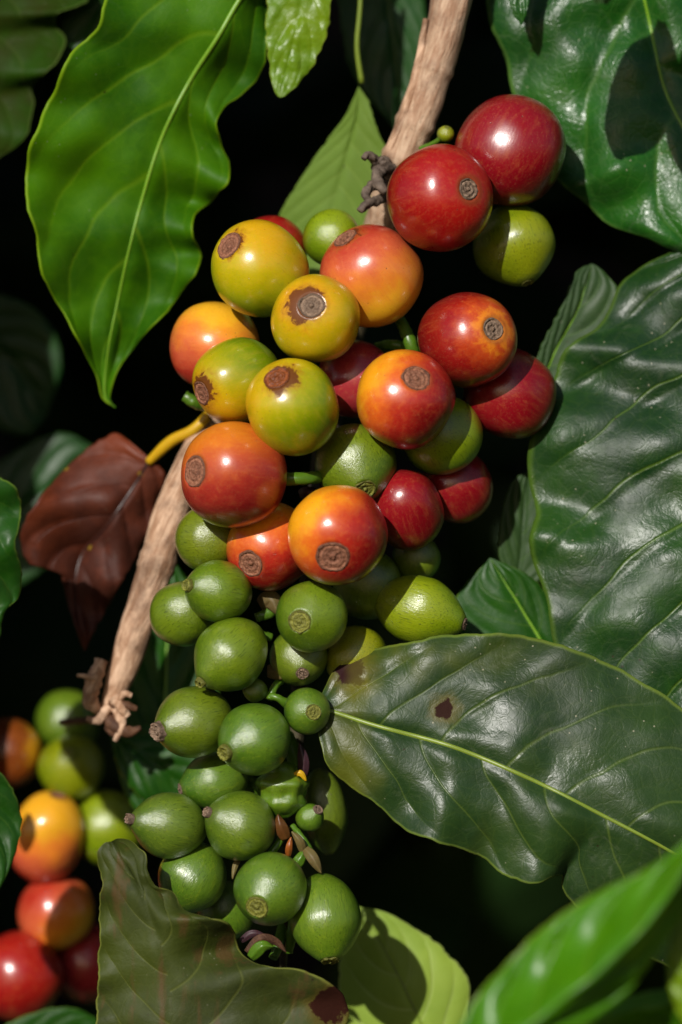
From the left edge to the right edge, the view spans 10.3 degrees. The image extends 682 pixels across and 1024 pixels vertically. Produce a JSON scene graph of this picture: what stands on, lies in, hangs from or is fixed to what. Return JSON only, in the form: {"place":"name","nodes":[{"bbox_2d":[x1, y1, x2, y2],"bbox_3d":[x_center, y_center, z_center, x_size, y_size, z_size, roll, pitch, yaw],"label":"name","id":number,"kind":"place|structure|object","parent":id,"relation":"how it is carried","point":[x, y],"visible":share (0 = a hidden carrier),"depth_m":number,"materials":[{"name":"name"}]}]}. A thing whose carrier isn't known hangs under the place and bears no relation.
{"place":"outdoors","nodes":[
{"label":"outdoors","id":0,"kind":"place"},
{"bbox_2d":[25,0,471,966],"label":"coffee","id":1,"kind":"object","parent":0,"point":[127,176],"depth_m":0.61,"materials":[{"name":"green plant"}]},
{"bbox_2d":[124,792,206,858],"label":"coffee cherry","id":2,"kind":"object","parent":1,"relation":"attached to","point":[167,825],"visible":1,"depth_m":0.59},
{"bbox_2d":[149,581,214,646],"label":"coffee cherry","id":3,"kind":"object","parent":1,"relation":"attached to","point":[175,620],"visible":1,"depth_m":0.60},
{"bbox_2d":[148,686,231,757],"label":"coffee cherry","id":4,"kind":"object","parent":1,"relation":"attached to","point":[187,723],"visible":1,"depth_m":0.59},
{"bbox_2d":[158,843,226,912],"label":"coffee cherry","id":5,"kind":"object","parent":1,"relation":"attached to","point":[194,881],"visible":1,"depth_m":0.59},
{"bbox_2d":[175,510,230,568],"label":"coffee cherry","id":6,"kind":"object","parent":1,"relation":"attached to","point":[199,540],"visible":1,"depth_m":0.60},
{"bbox_2d":[178,752,248,808],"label":"coffee cherry","id":7,"kind":"object","parent":1,"relation":"attached to","point":[206,781],"visible":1,"depth_m":0.60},
{"bbox_2d":[170,302,258,384],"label":"coffee cherry","id":8,"kind":"object","parent":1,"relation":"attached to","point":[199,330],"visible":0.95,"depth_m":0.60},
{"bbox_2d":[181,560,251,621],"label":"coffee cherry","id":9,"kind":"object","parent":1,"relation":"attached to","point":[216,590],"visible":1,"depth_m":0.59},
{"bbox_2d":[197,881,252,937],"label":"coffee cherry","id":10,"kind":"object","parent":1,"relation":"attached to","point":[224,907],"visible":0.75,"depth_m":0.60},
{"bbox_2d":[194,617,267,691],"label":"coffee cherry","id":11,"kind":"object","parent":1,"relation":"attached to","point":[230,654],"visible":1,"depth_m":0.59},
{"bbox_2d":[181,421,286,527],"bbox_3d":[-0.017,-0.006,0.591,0.016,0.017,0.016,6,-20,-41],"label":"coffee cherry","id":12,"kind":"object","parent":1,"relation":"attached to","point":[233,474],"visible":1,"depth_m":0.58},
{"bbox_2d":[192,337,277,421],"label":"coffee cherry","id":13,"kind":"object","parent":1,"relation":"attached to","point":[225,372],"visible":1,"depth_m":0.59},
{"bbox_2d":[202,791,275,860],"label":"coffee cherry","id":14,"kind":"object","parent":1,"relation":"attached to","point":[239,825],"visible":1,"depth_m":0.59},
{"bbox_2d":[217,703,290,775],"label":"coffee cherry","id":15,"kind":"object","parent":1,"relation":"attached to","point":[254,739],"visible":1,"depth_m":0.59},
{"bbox_2d":[243,679,267,701],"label":"coffee cherry","id":16,"kind":"object","parent":1,"relation":"on","point":[256,690],"visible":1,"depth_m":0.60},
{"bbox_2d":[211,219,309,316],"bbox_3d":[-0.013,-0.038,0.598,0.015,0.015,0.016,4,-24,45],"label":"coffee cherry","id":17,"kind":"object","parent":1,"relation":"attached to","point":[258,266],"visible":1,"depth_m":0.59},
{"bbox_2d":[226,502,303,590],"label":"coffee cherry","id":18,"kind":"object","parent":1,"relation":"attached to","point":[259,554],"visible":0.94,"depth_m":0.59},
{"bbox_2d":[233,852,306,925],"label":"coffee cherry","id":19,"kind":"object","parent":1,"relation":"attached to","point":[269,888],"visible":1,"depth_m":0.58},
{"bbox_2d":[256,215,306,255],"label":"coffee cherry","id":20,"kind":"object","parent":1,"relation":"attached to","point":[292,229],"visible":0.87,"depth_m":0.61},
{"bbox_2d":[245,358,338,455],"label":"coffee cherry","id":21,"kind":"object","parent":1,"relation":"attached to","point":[292,406],"visible":1,"depth_m":0.58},
{"bbox_2d":[265,0,330,96],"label":"coffee leaf","id":22,"kind":"object","parent":1,"relation":"attached to","point":[296,35],"visible":1,"depth_m":0.61,"materials":[{"name":"green plant"}]},
{"bbox_2d":[269,635,327,685],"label":"coffee cherry","id":23,"kind":"object","parent":1,"relation":"attached to","point":[291,665],"visible":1,"depth_m":0.60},
{"bbox_2d":[284,687,329,734],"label":"coffee cherry","id":24,"kind":"object","parent":1,"relation":"attached to","point":[306,711],"visible":1,"depth_m":0.59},
{"bbox_2d":[295,803,323,831],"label":"coffee cherry","id":25,"kind":"object","parent":1,"relation":"attached to","point":[309,817],"visible":1,"depth_m":0.59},
{"bbox_2d":[276,581,347,652],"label":"coffee cherry","id":26,"kind":"object","parent":1,"relation":"attached to","point":[311,616],"visible":1,"depth_m":0.59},
{"bbox_2d":[271,274,359,361],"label":"coffee cherry","id":27,"kind":"object","parent":1,"relation":"attached to","point":[315,317],"visible":1,"depth_m":0.59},
{"bbox_2d":[289,873,360,964],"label":"coffee cherry","id":28,"kind":"object","parent":1,"relation":"attached to","point":[325,924],"visible":1,"depth_m":0.59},
{"bbox_2d":[305,768,347,854],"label":"coffee cherry","id":29,"kind":"object","parent":1,"relation":"attached to","point":[324,791],"visible":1,"depth_m":0.60,"materials":[{"name":"green plant"}]},
{"bbox_2d":[303,209,357,264],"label":"coffee cherry","id":30,"kind":"object","parent":1,"relation":"attached to","point":[324,230],"visible":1,"depth_m":0.60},
{"bbox_2d":[279,0,384,273],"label":"coffee leaf","id":31,"kind":"object","parent":1,"relation":"attached to","point":[337,173],"visible":0.63,"depth_m":0.62,"materials":[{"name":"green plant"}]},
{"bbox_2d":[288,485,387,584],"bbox_3d":[-0.001,0.004,0.587,0.016,0.015,0.015,35,25,-12],"label":"coffee cherry","id":32,"kind":"object","parent":1,"relation":"attached to","point":[337,534],"visible":1,"depth_m":0.58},
{"bbox_2d":[319,340,383,417],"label":"coffee cherry","id":33,"kind":"object","parent":1,"relation":"attached to","point":[345,371],"visible":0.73,"depth_m":0.60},
{"bbox_2d":[315,423,396,499],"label":"coffee cherry","id":34,"kind":"object","parent":1,"relation":"attached to","point":[356,455],"visible":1,"depth_m":0.59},
{"bbox_2d":[326,625,385,675],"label":"coffee cherry","id":35,"kind":"object","parent":1,"relation":"attached to","point":[354,643],"visible":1,"depth_m":0.60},
{"bbox_2d":[333,554,400,619],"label":"coffee cherry","id":36,"kind":"object","parent":1,"relation":"attached to","point":[359,597],"visible":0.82,"depth_m":0.60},
{"bbox_2d":[320,224,423,327],"bbox_3d":[0.005,-0.038,0.600,0.016,0.016,0.016,-37,26,-2],"label":"coffee cherry","id":37,"kind":"object","parent":1,"relation":"attached to","point":[377,271],"visible":1,"depth_m":0.59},
{"bbox_2d":[356,349,455,449],"bbox_3d":[0.010,-0.018,0.591,0.016,0.016,0.015,9,-28,-10],"label":"coffee cherry","id":38,"kind":"object","parent":1,"relation":"attached to","point":[405,399],"visible":1,"depth_m":0.58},
{"bbox_2d":[374,469,443,550],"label":"coffee cherry","id":39,"kind":"object","parent":1,"relation":"attached to","point":[409,503],"visible":1,"depth_m":0.59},
{"bbox_2d":[392,541,440,577],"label":"coffee cherry","id":40,"kind":"object","parent":1,"relation":"attached to","point":[425,561],"visible":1,"depth_m":0.60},
{"bbox_2d":[375,575,467,642],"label":"coffee cherry","id":41,"kind":"object","parent":1,"relation":"attached to","point":[409,608],"visible":1,"depth_m":0.60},
{"bbox_2d":[386,144,492,251],"bbox_3d":[0.016,-0.050,0.596,0.017,0.017,0.017,-29,9,-32],"label":"coffee cherry","id":42,"kind":"object","parent":1,"relation":"attached to","point":[439,197],"visible":1,"depth_m":0.59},
{"bbox_2d":[404,397,482,474],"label":"coffee cherry","id":43,"kind":"object","parent":1,"relation":"attached to","point":[454,445],"visible":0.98,"depth_m":0.60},
{"bbox_2d":[437,126,453,141],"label":"coffee cherry","id":44,"kind":"object","parent":1,"relation":"attached to","point":[445,133],"visible":1,"depth_m":0.60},
{"bbox_2d":[423,456,492,523],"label":"coffee cherry","id":45,"kind":"object","parent":1,"relation":"attached to","point":[466,493],"visible":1,"depth_m":0.60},
{"bbox_2d":[417,292,517,387],"bbox_3d":[0.020,-0.027,0.597,0.015,0.015,0.016,31,-23,-20],"label":"coffee cherry","id":46,"kind":"object","parent":1,"relation":"attached to","point":[467,339],"visible":1,"depth_m":0.59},
{"bbox_2d":[318,633,681,965],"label":"coffee leaf","id":47,"kind":"object","parent":1,"relation":"attached to","point":[526,759],"visible":0.93,"depth_m":0.59,"materials":[{"name":"green plant"}]},
{"bbox_2d":[456,558,552,641],"bbox_3d":[0.031,0.021,0.615,0.025,0.026,0.002,0,0,0],"label":"coffee leaf","id":48,"kind":"object","parent":1,"relation":"attached to","point":[494,596],"visible":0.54,"depth_m":0.61,"materials":[{"name":"green plant"}]},
{"bbox_2d":[463,348,555,438],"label":"coffee cherry","id":49,"kind":"object","parent":1,"relation":"attached to","point":[516,399],"visible":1,"depth_m":0.60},
{"bbox_2d":[455,94,565,205],"bbox_3d":[0.027,-0.058,0.605,0.018,0.018,0.018,26,-8,-17],"label":"coffee cherry","id":50,"kind":"object","parent":1,"relation":"attached to","point":[514,145],"visible":1,"depth_m":0.60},
{"bbox_2d":[473,205,554,286],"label":"coffee cherry","id":51,"kind":"object","parent":1,"relation":"attached to","point":[513,245],"visible":1,"depth_m":0.60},
{"bbox_2d":[498,471,539,582],"bbox_3d":[0.030,0.004,0.617,0.010,0.022,0.002,0,0,0],"label":"coffee leaf","id":52,"kind":"object","parent":1,"relation":"attached to","point":[518,515],"visible":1,"depth_m":0.62,"materials":[{"name":"green plant"}]},
{"bbox_2d":[509,0,529,24],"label":"coffee leaf","id":53,"kind":"object","parent":1,"relation":"attached to","point":[519,8],"visible":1,"depth_m":0.61,"materials":[{"name":"green plant"}]},
{"bbox_2d":[537,263,616,377],"bbox_3d":[0.038,-0.028,0.616,0.016,0.025,0.002,0,0,0],"label":"coffee leaf","id":54,"kind":"object","parent":1,"relation":"attached to","point":[586,304],"visible":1,"depth_m":0.61,"materials":[{"name":"green plant"}]},
{"bbox_2d":[527,251,681,707],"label":"coffee leaf","id":55,"kind":"object","parent":1,"relation":"attached to","point":[604,460],"visible":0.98,"depth_m":0.60,"materials":[{"name":"green plant"}]},
{"bbox_2d":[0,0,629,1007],"bbox_3d":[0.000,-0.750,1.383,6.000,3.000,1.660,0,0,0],"label":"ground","id":56,"kind":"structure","parent":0,"point":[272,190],"depth_m":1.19,"materials":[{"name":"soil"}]},
{"bbox_2d":[0,0,672,1023],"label":"foliage","id":57,"kind":"object","parent":56,"relation":"on","point":[480,920],"visible":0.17,"depth_m":0.89,"materials":[{"name":"green plant"}]},
{"bbox_2d":[0,772,22,887],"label":"coffee leaf","id":58,"kind":"object","parent":57,"relation":"attached to","point":[11,819],"visible":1,"depth_m":0.58,"materials":[{"name":"green plant"}]},
{"bbox_2d":[0,477,22,634],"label":"coffee leaf","id":59,"kind":"object","parent":57,"relation":"attached to","point":[11,573],"visible":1,"depth_m":0.58,"materials":[{"name":"green plant"}]},
{"bbox_2d":[0,717,41,787],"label":"coffee cherry","id":60,"kind":"object","parent":57,"relation":"attached to","point":[20,746],"visible":0.94,"depth_m":0.65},
{"bbox_2d":[0,295,61,434],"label":"coffee leaf","id":61,"kind":"object","parent":57,"relation":"attached to","point":[30,364],"visible":1,"depth_m":0.66,"materials":[{"name":"green plant"}]},
{"bbox_2d":[0,930,63,1021],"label":"coffee cherry","id":62,"kind":"object","parent":57,"relation":"attached to","point":[31,975],"visible":1,"depth_m":0.64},
{"bbox_2d":[0,0,87,156],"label":"coffee leaf","id":63,"kind":"object","parent":57,"relation":"attached to","point":[32,41],"visible":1,"depth_m":0.63,"materials":[{"name":"green plant"}]},
{"bbox_2d":[0,433,89,583],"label":"coffee leaf","id":64,"kind":"object","parent":57,"relation":"attached to","point":[32,471],"visible":0.32,"depth_m":0.67,"materials":[{"name":"plant"}]},
{"bbox_2d":[12,791,84,883],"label":"coffee cherry","id":65,"kind":"object","parent":57,"relation":"attached to","point":[51,841],"visible":0.9,"depth_m":0.64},
{"bbox_2d":[8,1007,95,1023],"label":"coffee leaf","id":66,"kind":"object","parent":57,"relation":"attached to","point":[65,1015],"visible":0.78,"depth_m":0.64,"materials":[{"name":"green plant"}]},
{"bbox_2d":[17,875,93,950],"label":"coffee cherry","id":67,"kind":"object","parent":57,"relation":"attached to","point":[57,915],"visible":1,"depth_m":0.64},
{"bbox_2d":[35,689,99,745],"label":"coffee cherry","id":68,"kind":"object","parent":57,"relation":"attached to","point":[54,708],"visible":0.77,"depth_m":0.65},
{"bbox_2d":[37,734,104,800],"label":"coffee cherry","id":69,"kind":"object","parent":57,"relation":"attached to","point":[72,766],"visible":1,"depth_m":0.64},
{"bbox_2d":[56,922,99,1003],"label":"coffee cherry","id":70,"kind":"object","parent":57,"relation":"attached to","point":[78,960],"visible":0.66,"depth_m":0.65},
{"bbox_2d":[55,0,103,80],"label":"coffee leaf","id":71,"kind":"object","parent":57,"relation":"attached to","point":[78,25],"visible":0.26,"depth_m":0.64,"materials":[{"name":"green plant"}]},
{"bbox_2d":[79,789,141,865],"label":"coffee cherry","id":72,"kind":"object","parent":57,"relation":"attached to","point":[104,811],"visible":0.65,"depth_m":0.65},
{"bbox_2d":[59,416,221,741],"bbox_3d":[-0.031,0.007,0.622,0.033,0.061,0.021,0,0,0],"label":"bare twig","id":73,"kind":"object","parent":57,"relation":"attached to","point":[156,563],"visible":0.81,"depth_m":0.61,"materials":[{"name":"brown wood"}]},
{"bbox_2d":[20,412,212,650],"bbox_3d":[-0.037,0.003,0.622,0.032,0.040,0.009,0,0,7],"label":"coffee leaf","id":74,"kind":"object","parent":73,"relation":"attached to","point":[84,528],"visible":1,"depth_m":0.62,"materials":[{"name":"brown plant"}]},
{"bbox_2d":[110,724,194,799],"bbox_3d":[-0.030,0.043,0.627,0.018,0.015,0.005,0,0,0],"label":"coffee leaf","id":75,"kind":"object","parent":57,"relation":"attached to","point":[148,765],"visible":0.61,"depth_m":0.63,"materials":[{"name":"green plant"}]},
{"bbox_2d":[119,565,218,808],"bbox_3d":[-0.029,0.032,0.631,0.017,0.049,0.003,0,0,0],"label":"coffee leaf","id":76,"kind":"object","parent":57,"relation":"attached to","point":[166,669],"visible":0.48,"depth_m":0.63,"materials":[{"name":"green plant"}]},
{"bbox_2d":[95,838,348,1023],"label":"coffee leaf","id":77,"kind":"object","parent":57,"relation":"attached to","point":[164,957],"visible":1,"depth_m":0.59,"materials":[{"name":"green plant"}]},
{"bbox_2d":[337,0,426,127],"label":"coffee leaf","id":78,"kind":"object","parent":57,"relation":"attached to","point":[390,30],"visible":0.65,"depth_m":0.64,"materials":[{"name":"green plant"}]},
{"bbox_2d":[339,907,469,1023],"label":"coffee leaf","id":79,"kind":"object","parent":57,"relation":"attached to","point":[393,969],"visible":0.91,"depth_m":0.62,"materials":[{"name":"green plant"}]},
{"bbox_2d":[459,844,681,1023],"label":"coffee leaf","id":80,"kind":"object","parent":57,"relation":"attached to","point":[587,960],"visible":1,"depth_m":0.52,"materials":[{"name":"green plant"}]},
{"bbox_2d":[485,0,681,253],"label":"coffee leaf","id":81,"kind":"object","parent":57,"relation":"attached to","point":[602,82],"visible":0.99,"depth_m":0.61,"materials":[{"name":"green plant"}]},
{"bbox_2d":[593,988,681,1023],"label":"coffee leaf","id":82,"kind":"object","parent":57,"relation":"attached to","point":[653,1007],"visible":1,"depth_m":0.54,"materials":[{"name":"green plant"}]},
{"bbox_2d":[667,916,681,1019],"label":"coffee leaf","id":83,"kind":"object","parent":57,"relation":"attached to","point":[674,961],"visible":1,"depth_m":0.53,"materials":[{"name":"green plant"}]}
]}

